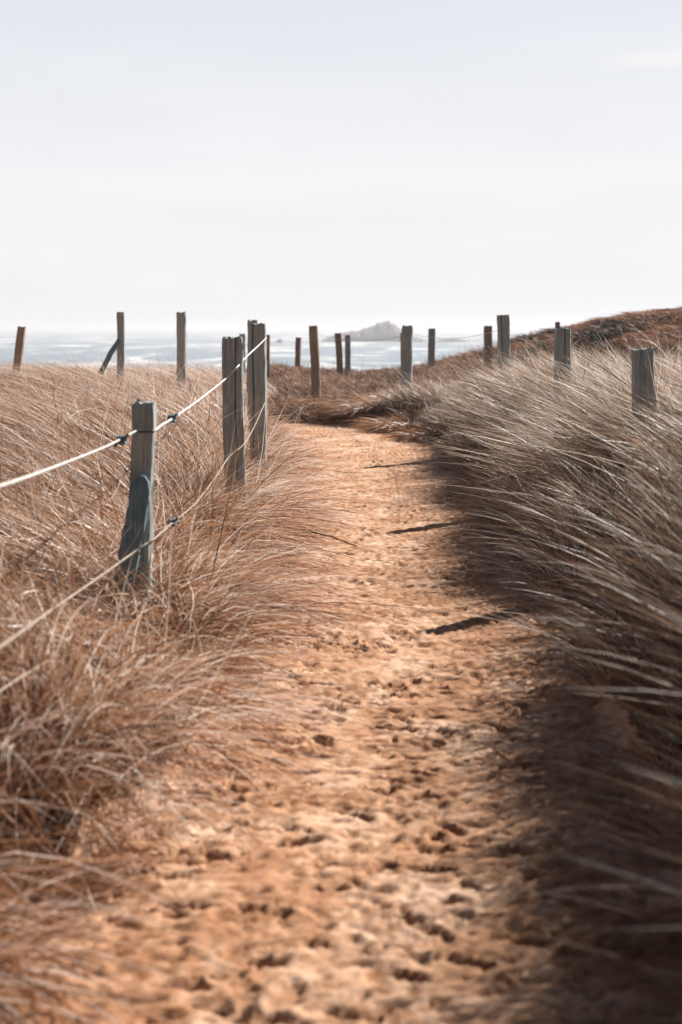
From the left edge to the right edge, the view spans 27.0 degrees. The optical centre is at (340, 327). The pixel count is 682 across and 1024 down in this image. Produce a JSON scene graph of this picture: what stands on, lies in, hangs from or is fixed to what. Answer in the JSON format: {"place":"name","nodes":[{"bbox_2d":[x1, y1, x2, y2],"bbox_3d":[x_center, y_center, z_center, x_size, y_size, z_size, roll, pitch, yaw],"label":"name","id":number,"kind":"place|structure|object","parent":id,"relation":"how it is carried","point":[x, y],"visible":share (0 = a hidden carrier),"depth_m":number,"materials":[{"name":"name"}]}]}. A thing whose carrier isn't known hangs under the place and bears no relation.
{"place":"outdoors","nodes":[
{"label":"outdoors","id":0,"kind":"place"},
{"bbox_2d":[0,329,544,372],"bbox_3d":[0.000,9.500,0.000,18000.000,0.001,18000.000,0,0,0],"label":"sea","id":1,"kind":"structure","parent":0,"point":[142,345],"depth_m":717.93,"materials":[{"name":"liquid"}]},
{"bbox_2d":[320,321,427,341],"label":"island","id":2,"kind":"structure","parent":1,"relation":"on","point":[385,330],"depth_m":968.57,"materials":[{"name":"grey stone"}]},
{"bbox_2d":[435,339,467,341],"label":"reef","id":3,"kind":"object","parent":1,"relation":"on","point":[450,340],"visible":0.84,"depth_m":956.45},
{"bbox_2d":[0,419,681,1023],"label":"sand path","id":4,"kind":"structure","parent":0,"point":[382,849],"depth_m":4.20,"materials":[{"name":"beige sand"}]},
{"bbox_2d":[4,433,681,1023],"bbox_3d":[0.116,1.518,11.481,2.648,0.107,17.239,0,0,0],"label":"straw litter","id":5,"kind":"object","parent":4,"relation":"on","point":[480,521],"visible":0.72,"depth_m":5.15,"materials":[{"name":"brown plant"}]},
{"bbox_2d":[0,318,681,1023],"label":"ground","id":6,"kind":"structure","parent":0,"point":[618,694],"depth_m":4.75,"materials":[{"name":"plant"}]},
{"bbox_2d":[12,326,25,375],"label":"fence post","id":7,"kind":"object","parent":6,"relation":"on","point":[19,344],"visible":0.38,"depth_m":21.94,"materials":[{"name":"brown wood"}]},
{"bbox_2d":[99,312,124,379],"bbox_3d":[-3.740,0.660,23.340,0.199,1.847,0.524,0,0,38],"label":"fence post","id":8,"kind":"object","parent":6,"relation":"on","point":[119,345],"visible":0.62,"depth_m":23.45,"materials":[{"name":"grey wood"}]},
{"bbox_2d":[105,399,156,625],"bbox_3d":[-0.950,0.963,6.443,0.202,1.273,0.216,1,0,-1],"label":"fence post","id":9,"kind":"object","parent":6,"relation":"on","point":[141,486],"visible":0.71,"depth_m":6.45,"materials":[{"name":"grey wood"}]},
{"bbox_2d":[0,543,145,648],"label":"rope","id":10,"kind":"object","parent":9,"relation":"attached to","point":[16,635],"visible":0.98,"depth_m":4.81,"materials":[{"name":"beige fabric"}]},
{"bbox_2d":[0,428,155,487],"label":"rope","id":11,"kind":"object","parent":9,"relation":"attached to","point":[121,439],"visible":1,"depth_m":5.63,"materials":[{"name":"fabric"}]},
{"bbox_2d":[176,311,186,390],"bbox_3d":[-2.525,0.745,22.514,0.163,2.010,0.134,0,-1,5],"label":"fence post","id":12,"kind":"object","parent":6,"relation":"on","point":[181,330],"visible":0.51,"depth_m":22.46,"materials":[{"name":"grey wood"}]},
{"bbox_2d":[222,336,246,503],"bbox_3d":[-0.751,0.870,10.014,0.164,1.626,0.120,-1,-1,1],"label":"fence post","id":13,"kind":"object","parent":6,"relation":"on","point":[232,359],"visible":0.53,"depth_m":9.97,"materials":[{"name":"grey wood"}]},
{"bbox_2d":[144,403,264,544],"bbox_3d":[-0.744,0.846,9.608,0.117,0.336,6.504,0,0,2],"label":"rope","id":14,"kind":"object","parent":13,"relation":"attached to","point":[171,521],"visible":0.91,"depth_m":8.01,"materials":[{"name":"beige fabric"}]},
{"bbox_2d":[152,337,266,432],"bbox_3d":[-0.768,0.285,9.650,0.097,0.405,6.423,0,0,2],"label":"rope","id":15,"kind":"object","parent":13,"relation":"attached to","point":[171,418],"visible":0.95,"depth_m":8.17,"materials":[{"name":"white fabric"}]},
{"bbox_2d":[239,334,244,375],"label":"fence post","id":16,"kind":"object","parent":6,"relation":"on","point":[242,335],"visible":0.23,"depth_m":26.98,"materials":[{"name":"grey wood"}]},
{"bbox_2d":[246,320,257,416],"bbox_3d":[-1.091,0.754,17.486,0.146,1.714,0.109,0,1,-6],"label":"fence post","id":17,"kind":"object","parent":6,"relation":"on","point":[249,322],"visible":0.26,"depth_m":17.44,"materials":[{"name":"grey wood"}]},
{"bbox_2d":[249,323,267,477],"bbox_3d":[-0.754,0.820,13.002,0.165,1.732,0.135,0,0,1],"label":"fence post","id":18,"kind":"object","parent":6,"relation":"on","point":[258,369],"visible":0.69,"depth_m":12.95,"materials":[{"name":"grey wood"}]},
{"bbox_2d":[266,335,269,376],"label":"fence post","id":19,"kind":"object","parent":6,"relation":"on","point":[268,354],"visible":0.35,"depth_m":29.95,"materials":[{"name":"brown wood"}]},
{"bbox_2d":[271,393,323,406],"bbox_3d":[-0.692,1.241,23.554,1.271,0.280,1.278,0,0,13],"label":"grass tussock","id":20,"kind":"object","parent":6,"relation":"on","point":[300,400],"depth_m":23.54,"materials":[{"name":"plant"}]},
{"bbox_2d":[295,337,300,367],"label":"fence post","id":21,"kind":"object","parent":6,"relation":"on","point":[297,349],"visible":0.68,"depth_m":33.96,"materials":[{"name":"brown wood"}]},
{"bbox_2d":[309,326,320,398],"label":"fence post","id":22,"kind":"object","parent":6,"relation":"on","point":[314,360],"visible":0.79,"depth_m":24.47,"materials":[{"name":"brown wood"}]},
{"bbox_2d":[277,386,355,407],"bbox_3d":[-0.232,1.164,23.231,1.460,0.413,1.476,0,0,22],"label":"grass tussock","id":23,"kind":"object","parent":6,"relation":"on","point":[312,399],"depth_m":23.16,"materials":[{"name":"plant"}]},
{"bbox_2d":[335,333,342,373],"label":"fence post","id":24,"kind":"object","parent":6,"relation":"on","point":[339,355],"visible":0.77,"depth_m":32.93,"materials":[{"name":"brown wood"}]},
{"bbox_2d":[290,379,398,420],"bbox_3d":[0.166,1.122,22.134,2.080,0.638,2.164,0,0,0],"label":"grass tussock","id":25,"kind":"object","parent":6,"relation":"on","point":[346,407],"depth_m":21.94,"materials":[{"name":"plant"}]},
{"bbox_2d":[345,334,350,372],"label":"fence post","id":26,"kind":"object","parent":6,"relation":"on","point":[348,355],"visible":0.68,"depth_m":34.95,"materials":[{"name":"grey wood"}]},
{"bbox_2d":[343,397,433,432],"bbox_3d":[0.722,1.285,20.645,1.550,0.536,1.647,0,0,0],"label":"grass tussock","id":27,"kind":"object","parent":6,"relation":"on","point":[370,424],"depth_m":20.51,"materials":[{"name":"plant"}]},
{"bbox_2d":[216,335,576,425],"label":"dry turf","id":28,"kind":"structure","parent":6,"relation":"on","point":[292,379],"depth_m":29.42,"materials":[{"name":"brown plant"}]},
{"bbox_2d":[400,333,400,377],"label":"fence post","id":29,"kind":"object","parent":6,"relation":"on","point":[400,353],"visible":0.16,"depth_m":31.01,"materials":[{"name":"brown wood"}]},
{"bbox_2d":[401,325,412,391],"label":"fence post","id":30,"kind":"object","parent":6,"relation":"on","point":[406,350],"visible":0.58,"depth_m":23.91,"materials":[{"name":"grey wood"}]},
{"bbox_2d":[411,329,500,338],"bbox_3d":[1.533,0.091,20.400,0.005,0.144,7.039,0,0,-6],"label":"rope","id":31,"kind":"object","parent":30,"relation":"attached to","point":[454,338],"visible":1,"depth_m":20.14,"materials":[{"name":"fabric"}]},
{"bbox_2d":[375,410,453,443],"bbox_3d":[1.085,1.275,18.902,1.351,0.579,1.347,0,0,0],"label":"grass tussock","id":32,"kind":"object","parent":6,"relation":"on","point":[411,435],"depth_m":18.71,"materials":[{"name":"plant"}]},
{"bbox_2d":[428,328,434,369],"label":"fence post","id":33,"kind":"object","parent":6,"relation":"on","point":[431,345],"visible":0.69,"depth_m":32.93,"materials":[{"name":"grey wood"}]},
{"bbox_2d":[484,326,492,374],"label":"fence post","id":34,"kind":"object","parent":6,"relation":"on","point":[487,339],"visible":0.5,"depth_m":27.93,"materials":[{"name":"brown wood"}]},
{"bbox_2d":[497,314,510,371],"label":"fence post","id":35,"kind":"object","parent":6,"relation":"on","point":[503,325],"visible":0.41,"depth_m":16.96,"materials":[{"name":"grey wood"}]},
{"bbox_2d":[347,311,681,1012],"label":"dune grass","id":36,"kind":"structure","parent":6,"relation":"on","point":[574,453],"depth_m":8.12,"materials":[{"name":"grey plant"}]},
{"bbox_2d":[555,322,559,327],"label":"fence post","id":37,"kind":"object","parent":6,"relation":"on","point":[557,324],"visible":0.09,"depth_m":25.95,"materials":[{"name":"brown wood"}]},
{"bbox_2d":[435,306,681,365],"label":"heather","id":38,"kind":"object","parent":6,"relation":"on","point":[594,329],"visible":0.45,"depth_m":30.81,"materials":[{"name":"brown plant"}]},
{"bbox_2d":[554,328,570,406],"bbox_3d":[1.874,0.673,12.005,0.151,1.348,0.125,-1,0,4],"label":"fence post","id":39,"kind":"object","parent":6,"relation":"on","point":[562,340],"visible":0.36,"depth_m":11.96,"materials":[{"name":"grey wood"}]},
{"bbox_2d":[631,347,656,489],"bbox_3d":[1.813,0.662,8.496,0.134,1.089,0.105,-1,1,-9],"label":"fence post","id":40,"kind":"object","parent":6,"relation":"on","point":[641,370],"visible":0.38,"depth_m":8.45,"materials":[{"name":"grey wood"}]},
{"bbox_2d":[0,0,681,328],"label":"sky","id":41,"kind":"structure","parent":0,"point":[227,164],"materials":[{"name":"white"}]}
]}

